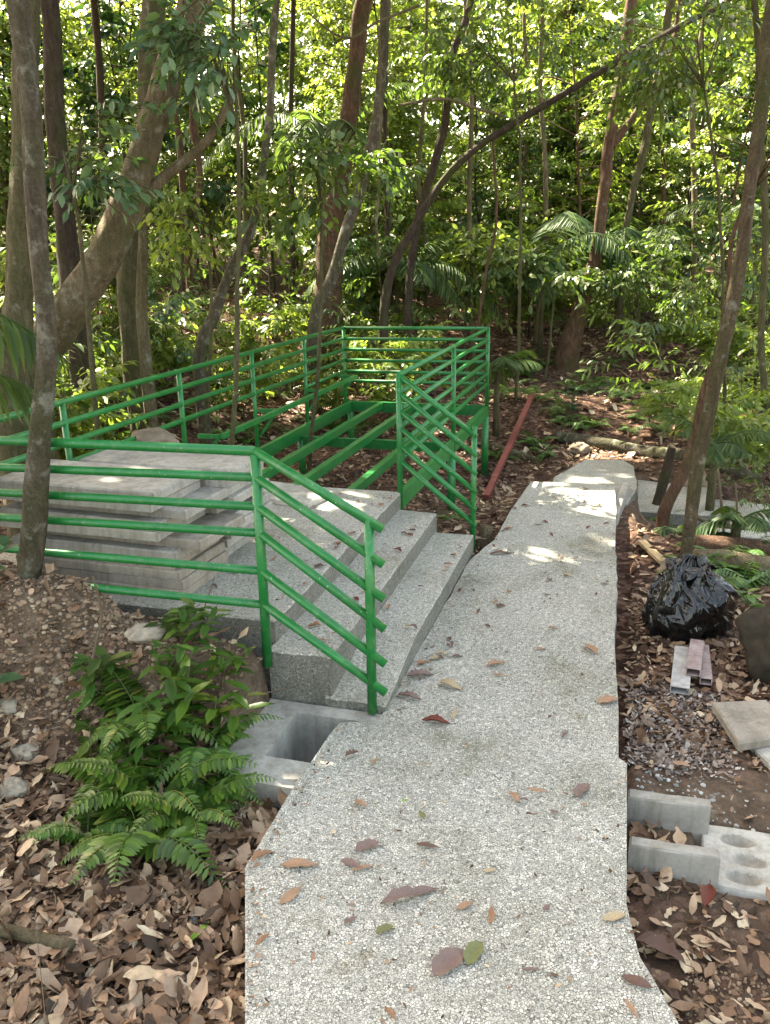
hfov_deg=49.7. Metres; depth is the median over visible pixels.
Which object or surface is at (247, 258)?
sapling
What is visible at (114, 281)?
palm plant
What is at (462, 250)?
understorey tree
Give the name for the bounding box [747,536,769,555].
fern
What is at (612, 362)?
fern
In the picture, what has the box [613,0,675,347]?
tree
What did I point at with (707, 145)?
sapling
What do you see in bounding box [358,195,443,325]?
sapling
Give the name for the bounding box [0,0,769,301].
forest
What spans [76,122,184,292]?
sapling
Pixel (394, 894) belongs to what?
fallen leaf
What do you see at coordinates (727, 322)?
tree
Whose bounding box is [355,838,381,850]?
fallen leaf
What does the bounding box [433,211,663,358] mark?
palm plant
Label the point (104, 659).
leafy plant
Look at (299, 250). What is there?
sapling
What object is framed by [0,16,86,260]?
sapling
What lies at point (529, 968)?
fallen leaf
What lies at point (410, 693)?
fallen leaf
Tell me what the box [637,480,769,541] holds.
path steps down
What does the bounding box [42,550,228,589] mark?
concrete slab
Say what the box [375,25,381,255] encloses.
liana
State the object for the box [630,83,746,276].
sapling
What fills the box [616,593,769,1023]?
leaf litter
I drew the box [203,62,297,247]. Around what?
sapling
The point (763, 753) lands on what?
square tile
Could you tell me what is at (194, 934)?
fallen leaf
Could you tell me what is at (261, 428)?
fern
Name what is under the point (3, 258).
sapling
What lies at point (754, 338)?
sapling
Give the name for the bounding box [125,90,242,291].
sapling
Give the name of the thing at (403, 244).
tree
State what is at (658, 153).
sapling
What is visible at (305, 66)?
sapling
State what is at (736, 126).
sapling
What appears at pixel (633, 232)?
palm plant
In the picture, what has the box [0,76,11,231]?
sapling
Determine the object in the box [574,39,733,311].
sapling
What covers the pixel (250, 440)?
fern
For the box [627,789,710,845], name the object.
concrete block
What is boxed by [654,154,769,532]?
tree
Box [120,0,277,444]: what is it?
understorey tree
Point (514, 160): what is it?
sapling
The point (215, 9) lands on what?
sapling
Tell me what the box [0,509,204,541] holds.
concrete slab
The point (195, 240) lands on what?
understorey tree
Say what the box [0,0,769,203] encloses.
sky
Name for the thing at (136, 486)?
concrete slab
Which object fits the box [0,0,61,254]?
sapling
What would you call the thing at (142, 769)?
fern
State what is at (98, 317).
sapling
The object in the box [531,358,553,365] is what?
fern
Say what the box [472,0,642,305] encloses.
sapling
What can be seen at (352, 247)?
sapling
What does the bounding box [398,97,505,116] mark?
liana
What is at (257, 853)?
fallen leaf
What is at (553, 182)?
sapling
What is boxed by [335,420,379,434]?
fern
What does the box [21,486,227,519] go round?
concrete slab
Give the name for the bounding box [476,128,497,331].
liana
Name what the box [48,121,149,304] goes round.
sapling
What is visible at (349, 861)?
fallen leaf
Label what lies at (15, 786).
rock
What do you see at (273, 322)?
sapling
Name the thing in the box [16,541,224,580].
concrete slab
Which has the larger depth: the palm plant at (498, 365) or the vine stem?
the palm plant at (498, 365)
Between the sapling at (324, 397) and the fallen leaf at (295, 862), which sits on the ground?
the sapling at (324, 397)
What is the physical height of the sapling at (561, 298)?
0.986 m
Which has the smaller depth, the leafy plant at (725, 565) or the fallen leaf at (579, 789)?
the fallen leaf at (579, 789)
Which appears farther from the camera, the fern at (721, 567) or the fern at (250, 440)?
the fern at (250, 440)
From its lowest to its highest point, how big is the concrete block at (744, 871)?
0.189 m
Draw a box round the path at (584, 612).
[379,482,618,757]
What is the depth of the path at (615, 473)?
7.87 m
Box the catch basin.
[217,698,381,807]
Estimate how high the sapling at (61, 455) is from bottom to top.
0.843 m
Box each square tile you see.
[711,700,769,750]
[750,746,769,769]
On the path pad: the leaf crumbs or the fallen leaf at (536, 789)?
the fallen leaf at (536, 789)
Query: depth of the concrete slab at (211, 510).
4.28 m
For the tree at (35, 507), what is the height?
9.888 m
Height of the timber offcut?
0.051 m
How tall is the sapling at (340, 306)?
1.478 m
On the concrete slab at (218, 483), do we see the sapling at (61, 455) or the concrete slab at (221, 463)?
the concrete slab at (221, 463)
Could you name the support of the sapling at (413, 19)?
on the ground
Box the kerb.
[616,481,629,525]
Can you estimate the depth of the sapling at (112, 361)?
8.72 m
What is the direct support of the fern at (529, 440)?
on the ground
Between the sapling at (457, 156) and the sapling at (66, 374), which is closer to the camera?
the sapling at (66, 374)
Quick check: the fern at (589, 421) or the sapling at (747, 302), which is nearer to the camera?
the fern at (589, 421)
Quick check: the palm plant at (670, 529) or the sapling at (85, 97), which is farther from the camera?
the sapling at (85, 97)
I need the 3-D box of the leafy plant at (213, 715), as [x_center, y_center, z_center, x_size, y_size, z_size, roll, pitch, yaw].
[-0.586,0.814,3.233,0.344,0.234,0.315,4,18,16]
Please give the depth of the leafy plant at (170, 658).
3.35 m
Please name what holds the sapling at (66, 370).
on the ground
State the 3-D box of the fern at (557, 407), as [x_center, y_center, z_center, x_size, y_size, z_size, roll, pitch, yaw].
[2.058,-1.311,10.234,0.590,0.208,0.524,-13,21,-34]
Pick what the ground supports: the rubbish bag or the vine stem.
the rubbish bag
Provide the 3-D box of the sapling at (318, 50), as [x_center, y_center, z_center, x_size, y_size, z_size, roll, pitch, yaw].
[-0.728,-5.074,13.324,2.121,4.506,2.346,10,21,32]
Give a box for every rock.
[0,698,17,714]
[0,776,27,798]
[10,742,40,761]
[52,674,66,684]
[124,622,165,643]
[567,442,590,454]
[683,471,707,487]
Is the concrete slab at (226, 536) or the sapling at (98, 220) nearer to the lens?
the concrete slab at (226, 536)
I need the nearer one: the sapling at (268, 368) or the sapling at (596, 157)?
the sapling at (268, 368)
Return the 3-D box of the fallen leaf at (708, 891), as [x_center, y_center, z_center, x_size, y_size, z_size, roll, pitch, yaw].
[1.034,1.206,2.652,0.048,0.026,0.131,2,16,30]
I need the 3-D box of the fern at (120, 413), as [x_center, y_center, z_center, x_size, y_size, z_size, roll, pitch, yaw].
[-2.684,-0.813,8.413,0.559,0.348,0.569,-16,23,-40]
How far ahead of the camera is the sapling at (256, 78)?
16.80 m
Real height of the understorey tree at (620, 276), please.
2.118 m
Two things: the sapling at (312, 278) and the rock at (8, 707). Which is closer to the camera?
the rock at (8, 707)
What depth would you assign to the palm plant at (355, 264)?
11.97 m
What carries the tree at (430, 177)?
on the ground
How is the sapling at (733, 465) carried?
on the ground
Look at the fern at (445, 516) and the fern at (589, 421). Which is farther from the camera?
the fern at (589, 421)
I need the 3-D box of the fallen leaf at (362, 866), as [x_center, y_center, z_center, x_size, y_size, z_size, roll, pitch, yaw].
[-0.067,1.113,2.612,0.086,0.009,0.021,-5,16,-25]
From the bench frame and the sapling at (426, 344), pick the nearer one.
the bench frame
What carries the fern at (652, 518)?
on the ground
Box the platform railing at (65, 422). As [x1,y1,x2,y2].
[0,326,489,556]
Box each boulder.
[131,427,178,442]
[735,598,769,684]
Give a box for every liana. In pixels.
[189,83,201,215]
[308,4,418,39]
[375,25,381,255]
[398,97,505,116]
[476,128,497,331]
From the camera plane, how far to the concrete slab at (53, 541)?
4.00 m
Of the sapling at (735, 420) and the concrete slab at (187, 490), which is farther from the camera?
the sapling at (735, 420)
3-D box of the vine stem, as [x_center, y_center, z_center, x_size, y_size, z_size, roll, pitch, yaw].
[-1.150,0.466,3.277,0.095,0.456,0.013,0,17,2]
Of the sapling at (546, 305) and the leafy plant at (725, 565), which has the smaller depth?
the leafy plant at (725, 565)
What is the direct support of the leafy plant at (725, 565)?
on the ground
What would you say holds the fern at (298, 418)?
on the ground
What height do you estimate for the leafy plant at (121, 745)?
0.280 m
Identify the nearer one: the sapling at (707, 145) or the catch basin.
the catch basin
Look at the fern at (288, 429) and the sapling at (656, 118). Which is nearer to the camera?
the fern at (288, 429)
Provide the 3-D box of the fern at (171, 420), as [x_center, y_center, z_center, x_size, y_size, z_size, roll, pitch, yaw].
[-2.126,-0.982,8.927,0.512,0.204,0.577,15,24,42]
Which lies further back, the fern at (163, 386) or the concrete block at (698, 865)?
the fern at (163, 386)
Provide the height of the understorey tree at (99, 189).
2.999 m
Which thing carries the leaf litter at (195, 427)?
on the ground
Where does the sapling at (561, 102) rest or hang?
on the ground
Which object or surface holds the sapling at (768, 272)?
on the ground
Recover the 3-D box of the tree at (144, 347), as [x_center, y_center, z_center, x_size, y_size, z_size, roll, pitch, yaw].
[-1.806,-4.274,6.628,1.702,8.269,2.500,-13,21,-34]
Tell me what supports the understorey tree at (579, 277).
on the ground
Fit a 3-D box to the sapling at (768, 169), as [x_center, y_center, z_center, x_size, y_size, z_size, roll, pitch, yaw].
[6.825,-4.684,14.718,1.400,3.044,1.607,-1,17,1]
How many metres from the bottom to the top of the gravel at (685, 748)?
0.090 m
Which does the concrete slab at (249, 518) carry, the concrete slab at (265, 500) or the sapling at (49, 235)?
the concrete slab at (265, 500)
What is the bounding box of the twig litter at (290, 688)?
[0,298,767,1023]
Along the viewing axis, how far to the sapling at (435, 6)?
16.79 m
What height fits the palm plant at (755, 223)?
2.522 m
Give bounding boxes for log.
[490,442,538,461]
[555,432,762,483]
[693,535,769,555]
[693,549,769,576]
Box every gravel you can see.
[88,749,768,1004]
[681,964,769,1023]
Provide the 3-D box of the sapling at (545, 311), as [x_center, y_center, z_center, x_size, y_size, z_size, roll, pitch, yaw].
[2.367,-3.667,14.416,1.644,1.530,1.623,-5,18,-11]
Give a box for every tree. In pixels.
[0,0,40,544]
[0,99,170,449]
[3,0,238,505]
[6,0,57,578]
[40,0,105,451]
[60,0,372,385]
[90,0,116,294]
[116,1,164,433]
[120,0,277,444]
[136,0,157,428]
[137,155,286,443]
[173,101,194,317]
[193,0,279,443]
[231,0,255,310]
[241,116,421,472]
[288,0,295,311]
[306,0,390,410]
[369,220,550,359]
[379,0,730,401]
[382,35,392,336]
[387,0,631,405]
[403,0,473,380]
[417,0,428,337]
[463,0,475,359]
[476,236,619,378]
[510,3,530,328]
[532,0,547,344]
[552,0,679,373]
[564,0,765,419]
[579,226,718,368]
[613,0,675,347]
[619,199,769,378]
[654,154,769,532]
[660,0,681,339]
[680,0,769,554]
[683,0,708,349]
[751,0,768,465]
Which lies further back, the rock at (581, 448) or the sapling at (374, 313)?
the sapling at (374, 313)
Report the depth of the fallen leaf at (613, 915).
2.40 m
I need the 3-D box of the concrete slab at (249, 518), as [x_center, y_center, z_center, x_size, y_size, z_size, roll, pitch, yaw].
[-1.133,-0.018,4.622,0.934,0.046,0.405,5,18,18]
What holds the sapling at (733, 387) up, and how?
on the ground
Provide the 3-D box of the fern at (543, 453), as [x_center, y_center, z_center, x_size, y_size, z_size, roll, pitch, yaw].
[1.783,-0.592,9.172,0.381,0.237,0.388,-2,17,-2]
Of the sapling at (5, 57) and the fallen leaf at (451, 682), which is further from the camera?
the sapling at (5, 57)
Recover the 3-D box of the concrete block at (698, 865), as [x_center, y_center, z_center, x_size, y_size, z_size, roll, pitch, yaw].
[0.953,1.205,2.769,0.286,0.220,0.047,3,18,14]
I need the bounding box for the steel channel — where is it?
[483,393,534,498]
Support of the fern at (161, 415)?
on the ground
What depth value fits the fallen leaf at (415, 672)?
3.87 m
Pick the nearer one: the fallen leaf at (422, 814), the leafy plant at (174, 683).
the fallen leaf at (422, 814)
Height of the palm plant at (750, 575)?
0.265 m
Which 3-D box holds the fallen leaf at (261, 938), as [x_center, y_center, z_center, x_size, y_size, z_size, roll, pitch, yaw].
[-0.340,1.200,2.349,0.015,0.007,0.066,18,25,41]
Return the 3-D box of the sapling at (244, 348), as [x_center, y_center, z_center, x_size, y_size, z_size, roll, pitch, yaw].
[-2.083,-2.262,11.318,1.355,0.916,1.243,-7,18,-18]
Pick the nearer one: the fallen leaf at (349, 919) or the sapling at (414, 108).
the fallen leaf at (349, 919)
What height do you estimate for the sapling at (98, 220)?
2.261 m
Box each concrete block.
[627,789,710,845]
[627,836,720,888]
[700,825,769,900]
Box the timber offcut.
[637,540,665,563]
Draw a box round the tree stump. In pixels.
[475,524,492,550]
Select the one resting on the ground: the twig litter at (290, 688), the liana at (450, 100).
the twig litter at (290, 688)
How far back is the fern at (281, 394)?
10.86 m
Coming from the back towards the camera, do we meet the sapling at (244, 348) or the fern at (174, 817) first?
the sapling at (244, 348)
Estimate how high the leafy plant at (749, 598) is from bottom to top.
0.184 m
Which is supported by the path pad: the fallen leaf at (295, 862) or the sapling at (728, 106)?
the fallen leaf at (295, 862)
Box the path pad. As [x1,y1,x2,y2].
[245,720,678,1023]
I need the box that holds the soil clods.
[0,560,262,865]
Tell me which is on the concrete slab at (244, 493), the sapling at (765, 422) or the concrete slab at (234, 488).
the concrete slab at (234, 488)
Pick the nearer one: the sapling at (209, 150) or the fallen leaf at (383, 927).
the fallen leaf at (383, 927)
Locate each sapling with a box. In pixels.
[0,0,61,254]
[0,0,91,224]
[0,7,71,230]
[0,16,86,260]
[0,25,156,231]
[0,50,55,248]
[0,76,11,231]
[0,214,56,294]
[0,238,55,310]
[0,247,188,366]
[0,267,109,331]
[0,271,59,313]
[0,286,116,351]
[0,287,97,323]
[33,300,121,353]
[39,52,149,239]
[40,0,201,202]
[40,34,166,222]
[47,0,176,220]
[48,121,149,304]
[48,160,122,314]
[52,233,91,283]
[53,360,139,450]
[54,399,93,459]
[55,320,154,429]
[55,350,106,415]
[56,351,71,398]
[59,339,165,403]
[65,0,219,283]
[66,0,188,273]
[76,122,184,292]
[84,247,176,305]
[91,299,120,360]
[99,287,234,386]
[104,0,257,283]
[112,0,259,285]
[117,272,207,388]
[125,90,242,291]
[133,123,214,282]
[136,0,253,256]
[147,262,246,339]
[159,14,250,268]
[161,0,311,286]
[178,0,338,291]
[184,339,297,422]
[190,309,281,363]
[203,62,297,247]
[221,212,314,343]
[221,291,341,364]
[247,27,368,242]
[248,104,327,275]
[266,101,384,332]
[275,0,418,285]
[275,348,369,413]
[280,0,466,306]
[281,32,419,292]
[287,275,402,337]
[292,290,391,395]
[296,0,478,299]
[298,256,379,331]
[302,340,363,372]
[305,219,407,317]
[307,0,457,274]
[307,251,379,303]
[326,329,449,416]
[327,101,444,292]
[338,321,453,396]
[342,163,438,357]
[349,310,403,353]
[358,126,416,229]
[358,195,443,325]
[359,1,474,303]
[393,23,558,298]
[405,0,545,295]
[406,83,500,297]
[411,47,552,332]
[412,271,522,376]
[445,196,557,326]
[453,54,572,320]
[456,81,594,330]
[458,69,590,295]
[462,2,594,229]
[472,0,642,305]
[474,106,564,336]
[477,0,657,334]
[479,264,567,338]
[505,58,610,300]
[505,284,574,325]
[509,0,639,312]
[513,68,633,255]
[517,12,631,266]
[525,0,674,296]
[529,0,684,305]
[536,0,688,307]
[546,279,613,323]
[557,27,670,286]
[557,52,689,328]
[570,284,657,337]
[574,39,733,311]
[574,303,729,421]
[579,119,717,327]
[586,263,671,324]
[586,264,674,343]
[594,80,689,258]
[611,0,769,316]
[619,372,769,459]
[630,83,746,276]
[634,152,716,311]
[638,304,720,358]
[643,12,769,353]
[652,187,769,317]
[667,2,761,282]
[674,350,769,421]
[675,316,768,377]
[675,368,756,408]
[680,1,769,298]
[682,0,769,210]
[690,298,769,384]
[692,287,769,344]
[697,1,769,289]
[701,76,769,281]
[703,451,769,514]
[704,293,766,321]
[712,176,769,293]
[713,414,769,454]
[716,62,769,203]
[723,387,769,467]
[733,326,769,408]
[740,285,769,331]
[743,243,769,307]
[748,162,769,328]
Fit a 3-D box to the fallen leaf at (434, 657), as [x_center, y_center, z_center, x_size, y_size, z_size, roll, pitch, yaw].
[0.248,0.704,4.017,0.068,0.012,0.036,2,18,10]
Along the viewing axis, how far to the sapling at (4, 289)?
9.50 m
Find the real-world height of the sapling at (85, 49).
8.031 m
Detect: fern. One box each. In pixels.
[19,778,138,869]
[39,734,164,822]
[58,744,248,888]
[63,750,258,843]
[84,662,223,755]
[106,431,129,440]
[107,411,127,433]
[121,771,276,839]
[150,712,282,791]
[156,381,189,399]
[158,411,174,421]
[160,412,196,428]
[167,750,263,825]
[210,376,229,387]
[211,422,253,435]
[235,432,266,444]
[248,415,287,434]
[269,389,293,398]
[276,420,301,434]
[289,413,310,421]
[325,418,363,433]
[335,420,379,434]
[437,510,461,520]
[477,450,523,462]
[483,378,538,401]
[501,385,567,406]
[504,349,540,359]
[512,366,536,377]
[514,431,558,448]
[528,445,558,463]
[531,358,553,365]
[535,396,577,416]
[542,411,584,424]
[550,379,596,392]
[554,411,604,431]
[568,372,615,391]
[579,417,611,428]
[591,376,648,398]
[603,354,631,366]
[617,424,642,434]
[622,410,648,421]
[634,378,660,388]
[634,416,690,433]
[649,509,682,524]
[656,545,755,597]
[675,543,749,572]
[712,561,769,589]
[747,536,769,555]
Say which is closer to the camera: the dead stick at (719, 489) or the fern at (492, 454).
the dead stick at (719, 489)
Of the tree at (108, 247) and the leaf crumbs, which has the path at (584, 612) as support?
the leaf crumbs
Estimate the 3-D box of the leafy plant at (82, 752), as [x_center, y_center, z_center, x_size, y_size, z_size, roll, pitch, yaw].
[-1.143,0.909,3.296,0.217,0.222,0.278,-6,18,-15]
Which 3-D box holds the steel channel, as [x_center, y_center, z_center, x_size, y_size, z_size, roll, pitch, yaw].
[1.429,-0.816,9.327,0.060,0.560,2.968,4,18,17]
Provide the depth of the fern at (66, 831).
2.86 m
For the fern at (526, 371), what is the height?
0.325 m
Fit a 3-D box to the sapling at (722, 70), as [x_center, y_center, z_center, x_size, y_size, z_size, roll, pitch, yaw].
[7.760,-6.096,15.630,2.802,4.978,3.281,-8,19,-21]
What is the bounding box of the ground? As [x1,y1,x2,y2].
[0,197,769,1023]
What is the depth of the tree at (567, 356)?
11.75 m
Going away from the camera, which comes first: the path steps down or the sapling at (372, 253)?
the path steps down
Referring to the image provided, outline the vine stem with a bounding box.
[92,576,102,659]
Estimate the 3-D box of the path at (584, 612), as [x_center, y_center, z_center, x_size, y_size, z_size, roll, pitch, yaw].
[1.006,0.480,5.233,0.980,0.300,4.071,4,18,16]
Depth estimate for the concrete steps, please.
4.19 m
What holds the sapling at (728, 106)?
on the ground
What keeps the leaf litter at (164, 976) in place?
on the ground
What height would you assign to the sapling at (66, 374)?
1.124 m
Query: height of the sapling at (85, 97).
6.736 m
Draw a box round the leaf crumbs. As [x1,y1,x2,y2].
[206,483,654,1023]
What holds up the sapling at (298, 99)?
on the ground
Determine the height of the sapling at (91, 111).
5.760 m
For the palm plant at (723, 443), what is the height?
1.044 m
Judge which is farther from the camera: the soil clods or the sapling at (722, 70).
the sapling at (722, 70)
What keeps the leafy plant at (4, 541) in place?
on the ground
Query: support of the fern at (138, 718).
on the ground
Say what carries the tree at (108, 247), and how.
on the ground
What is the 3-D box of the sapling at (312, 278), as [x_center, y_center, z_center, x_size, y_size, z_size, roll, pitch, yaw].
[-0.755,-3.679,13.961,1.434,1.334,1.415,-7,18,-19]
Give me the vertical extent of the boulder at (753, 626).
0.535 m
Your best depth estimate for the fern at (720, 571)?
5.07 m
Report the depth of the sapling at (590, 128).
13.26 m
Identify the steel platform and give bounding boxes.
[258,401,488,509]
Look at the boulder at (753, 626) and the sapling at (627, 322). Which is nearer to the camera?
the boulder at (753, 626)
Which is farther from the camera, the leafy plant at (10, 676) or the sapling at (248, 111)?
the sapling at (248, 111)
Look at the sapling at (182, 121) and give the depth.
19.75 m
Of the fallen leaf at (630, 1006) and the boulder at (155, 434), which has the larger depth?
the boulder at (155, 434)
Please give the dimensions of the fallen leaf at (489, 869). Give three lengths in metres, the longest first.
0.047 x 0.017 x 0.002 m
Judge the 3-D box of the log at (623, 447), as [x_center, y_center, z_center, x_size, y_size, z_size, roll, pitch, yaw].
[2.827,-0.618,8.772,0.281,0.223,2.359,-16,23,-40]
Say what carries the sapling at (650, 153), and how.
on the ground
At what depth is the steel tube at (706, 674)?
3.99 m
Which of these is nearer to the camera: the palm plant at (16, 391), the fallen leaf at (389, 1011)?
the fallen leaf at (389, 1011)
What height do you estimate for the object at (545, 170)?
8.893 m
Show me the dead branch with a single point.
(700, 518)
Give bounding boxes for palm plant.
[0,242,162,308]
[0,314,67,426]
[195,82,425,205]
[300,233,506,367]
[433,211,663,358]
[457,350,542,436]
[575,212,708,342]
[652,526,716,536]
[662,415,769,510]
[664,199,769,358]
[676,524,730,536]
[695,506,769,537]
[727,548,769,588]
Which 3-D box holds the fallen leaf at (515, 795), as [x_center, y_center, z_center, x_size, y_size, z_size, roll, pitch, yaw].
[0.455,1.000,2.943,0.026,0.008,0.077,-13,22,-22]
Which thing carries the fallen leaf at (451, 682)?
on the path at (584, 612)
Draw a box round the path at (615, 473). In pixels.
[553,460,636,505]
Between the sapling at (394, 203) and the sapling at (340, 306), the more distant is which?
the sapling at (394, 203)
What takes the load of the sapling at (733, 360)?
on the ground
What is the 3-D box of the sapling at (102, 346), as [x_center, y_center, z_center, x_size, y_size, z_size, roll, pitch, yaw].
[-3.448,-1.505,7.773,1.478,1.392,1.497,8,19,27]
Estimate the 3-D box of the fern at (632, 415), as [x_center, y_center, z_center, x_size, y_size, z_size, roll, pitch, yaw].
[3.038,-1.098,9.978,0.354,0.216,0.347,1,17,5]
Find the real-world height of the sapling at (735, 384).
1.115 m
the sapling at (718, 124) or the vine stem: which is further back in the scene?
the sapling at (718, 124)
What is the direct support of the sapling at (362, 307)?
on the ground
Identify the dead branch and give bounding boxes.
[697,515,769,531]
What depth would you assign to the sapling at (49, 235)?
11.12 m
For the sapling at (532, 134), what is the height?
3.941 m
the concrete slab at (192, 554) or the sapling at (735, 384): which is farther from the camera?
the sapling at (735, 384)
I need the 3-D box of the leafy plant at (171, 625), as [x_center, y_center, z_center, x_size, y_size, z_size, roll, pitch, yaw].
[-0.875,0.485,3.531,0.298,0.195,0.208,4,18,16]
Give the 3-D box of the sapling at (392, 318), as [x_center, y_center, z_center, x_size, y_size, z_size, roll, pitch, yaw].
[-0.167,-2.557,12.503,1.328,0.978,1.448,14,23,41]
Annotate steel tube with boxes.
[670,645,690,694]
[686,639,703,676]
[699,644,712,685]
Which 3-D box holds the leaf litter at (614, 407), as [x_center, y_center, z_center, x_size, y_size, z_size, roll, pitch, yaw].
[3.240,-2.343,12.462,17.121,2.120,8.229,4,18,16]
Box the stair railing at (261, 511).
[0,436,387,714]
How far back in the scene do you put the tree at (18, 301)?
5.29 m
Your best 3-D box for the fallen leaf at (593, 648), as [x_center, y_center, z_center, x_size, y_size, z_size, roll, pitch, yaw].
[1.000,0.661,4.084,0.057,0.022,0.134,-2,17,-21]
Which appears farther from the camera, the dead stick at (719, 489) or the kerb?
the kerb
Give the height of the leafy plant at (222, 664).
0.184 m
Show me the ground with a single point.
(754, 787)
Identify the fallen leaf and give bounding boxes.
[190,922,208,939]
[251,849,275,860]
[255,930,272,944]
[279,883,302,903]
[280,858,322,867]
[308,621,320,625]
[340,858,360,867]
[345,749,360,755]
[345,914,358,923]
[351,863,374,869]
[355,799,368,806]
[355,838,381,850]
[376,923,395,932]
[380,885,447,903]
[385,1006,395,1019]
[398,689,421,699]
[407,668,435,675]
[416,660,428,665]
[416,842,438,846]
[419,810,425,817]
[422,714,455,723]
[429,655,442,658]
[431,947,463,975]
[439,678,465,691]
[452,709,456,718]
[456,899,473,908]
[463,940,483,964]
[484,868,496,871]
[487,659,507,665]
[488,904,494,923]
[490,550,514,553]
[506,789,519,801]
[522,967,540,970]
[528,787,550,792]
[543,902,550,910]
[573,783,590,796]
[581,642,597,653]
[597,695,619,702]
[603,910,629,920]
[622,974,658,987]
[624,998,641,1019]
[635,931,694,967]
[673,761,693,765]
[701,881,716,906]
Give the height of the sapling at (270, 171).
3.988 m
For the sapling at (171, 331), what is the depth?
9.50 m
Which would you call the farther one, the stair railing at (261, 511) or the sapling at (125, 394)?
the sapling at (125, 394)
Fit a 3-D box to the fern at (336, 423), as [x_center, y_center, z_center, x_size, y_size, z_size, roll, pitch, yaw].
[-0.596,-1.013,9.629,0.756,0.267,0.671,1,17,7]
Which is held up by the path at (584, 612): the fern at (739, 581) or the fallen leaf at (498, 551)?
the fallen leaf at (498, 551)
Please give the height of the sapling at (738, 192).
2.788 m
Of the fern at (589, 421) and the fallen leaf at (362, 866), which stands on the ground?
the fern at (589, 421)
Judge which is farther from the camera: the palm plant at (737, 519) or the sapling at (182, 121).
the sapling at (182, 121)
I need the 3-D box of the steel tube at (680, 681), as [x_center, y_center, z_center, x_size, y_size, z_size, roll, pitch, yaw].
[1.440,0.762,4.038,0.085,0.035,0.437,6,18,20]
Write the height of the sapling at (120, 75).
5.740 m
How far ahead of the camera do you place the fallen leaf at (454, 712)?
3.53 m
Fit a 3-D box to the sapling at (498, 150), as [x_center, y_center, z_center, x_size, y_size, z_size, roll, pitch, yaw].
[1.635,-5.467,14.554,2.541,4.814,2.214,1,17,7]
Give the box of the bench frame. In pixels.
[197,375,357,443]
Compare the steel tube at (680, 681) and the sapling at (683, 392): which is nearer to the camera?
the steel tube at (680, 681)
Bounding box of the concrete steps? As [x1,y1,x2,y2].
[0,487,473,713]
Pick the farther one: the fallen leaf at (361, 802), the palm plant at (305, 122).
the palm plant at (305, 122)
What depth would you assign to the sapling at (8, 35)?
15.31 m
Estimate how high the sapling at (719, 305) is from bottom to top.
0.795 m
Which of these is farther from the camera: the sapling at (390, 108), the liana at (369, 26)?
the sapling at (390, 108)
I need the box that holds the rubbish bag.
[642,554,738,644]
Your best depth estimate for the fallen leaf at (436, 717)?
3.48 m
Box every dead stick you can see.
[0,923,75,952]
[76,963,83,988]
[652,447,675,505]
[717,470,724,531]
[734,482,737,510]
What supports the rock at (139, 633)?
on the ground
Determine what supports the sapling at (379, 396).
on the ground
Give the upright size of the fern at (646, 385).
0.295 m
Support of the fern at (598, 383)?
on the ground
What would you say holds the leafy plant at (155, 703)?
on the ground
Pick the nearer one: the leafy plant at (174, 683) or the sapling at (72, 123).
the leafy plant at (174, 683)
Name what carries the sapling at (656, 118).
on the ground
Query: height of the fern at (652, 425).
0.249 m
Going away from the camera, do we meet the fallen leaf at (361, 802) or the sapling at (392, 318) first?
the fallen leaf at (361, 802)
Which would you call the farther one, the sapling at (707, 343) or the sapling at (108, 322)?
the sapling at (707, 343)
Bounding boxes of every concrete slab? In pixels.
[0,459,202,496]
[0,480,200,512]
[0,501,182,531]
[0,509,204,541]
[12,533,194,559]
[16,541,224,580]
[17,539,219,569]
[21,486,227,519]
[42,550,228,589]
[47,512,244,549]
[65,560,227,592]
[79,450,263,471]
[200,463,263,487]
[205,508,224,513]
[220,523,253,547]
[221,492,268,515]
[222,478,268,500]
[222,522,253,537]
[225,537,249,555]
[227,470,261,495]
[239,501,272,527]
[262,481,337,507]
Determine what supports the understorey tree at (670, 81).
on the ground
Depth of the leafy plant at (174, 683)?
3.25 m
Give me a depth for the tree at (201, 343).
7.82 m
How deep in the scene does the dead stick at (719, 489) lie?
6.13 m
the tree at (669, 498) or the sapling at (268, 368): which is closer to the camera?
the tree at (669, 498)
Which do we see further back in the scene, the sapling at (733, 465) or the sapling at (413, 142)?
the sapling at (413, 142)
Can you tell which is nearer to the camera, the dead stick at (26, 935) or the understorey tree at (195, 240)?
the dead stick at (26, 935)
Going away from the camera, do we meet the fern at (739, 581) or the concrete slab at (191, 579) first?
the concrete slab at (191, 579)
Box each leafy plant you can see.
[0,535,18,569]
[0,672,24,682]
[63,653,134,715]
[69,715,113,760]
[70,645,142,696]
[87,701,169,765]
[128,680,212,749]
[138,639,215,685]
[144,597,210,645]
[150,648,224,724]
[160,601,232,649]
[193,680,275,741]
[206,643,256,686]
[562,385,583,415]
[694,545,741,575]
[735,588,764,608]
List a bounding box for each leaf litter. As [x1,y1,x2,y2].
[0,297,416,528]
[0,559,287,1023]
[94,282,769,470]
[276,418,769,669]
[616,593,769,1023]
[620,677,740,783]
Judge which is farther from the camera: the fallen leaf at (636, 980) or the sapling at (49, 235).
the sapling at (49, 235)
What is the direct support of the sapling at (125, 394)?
on the ground

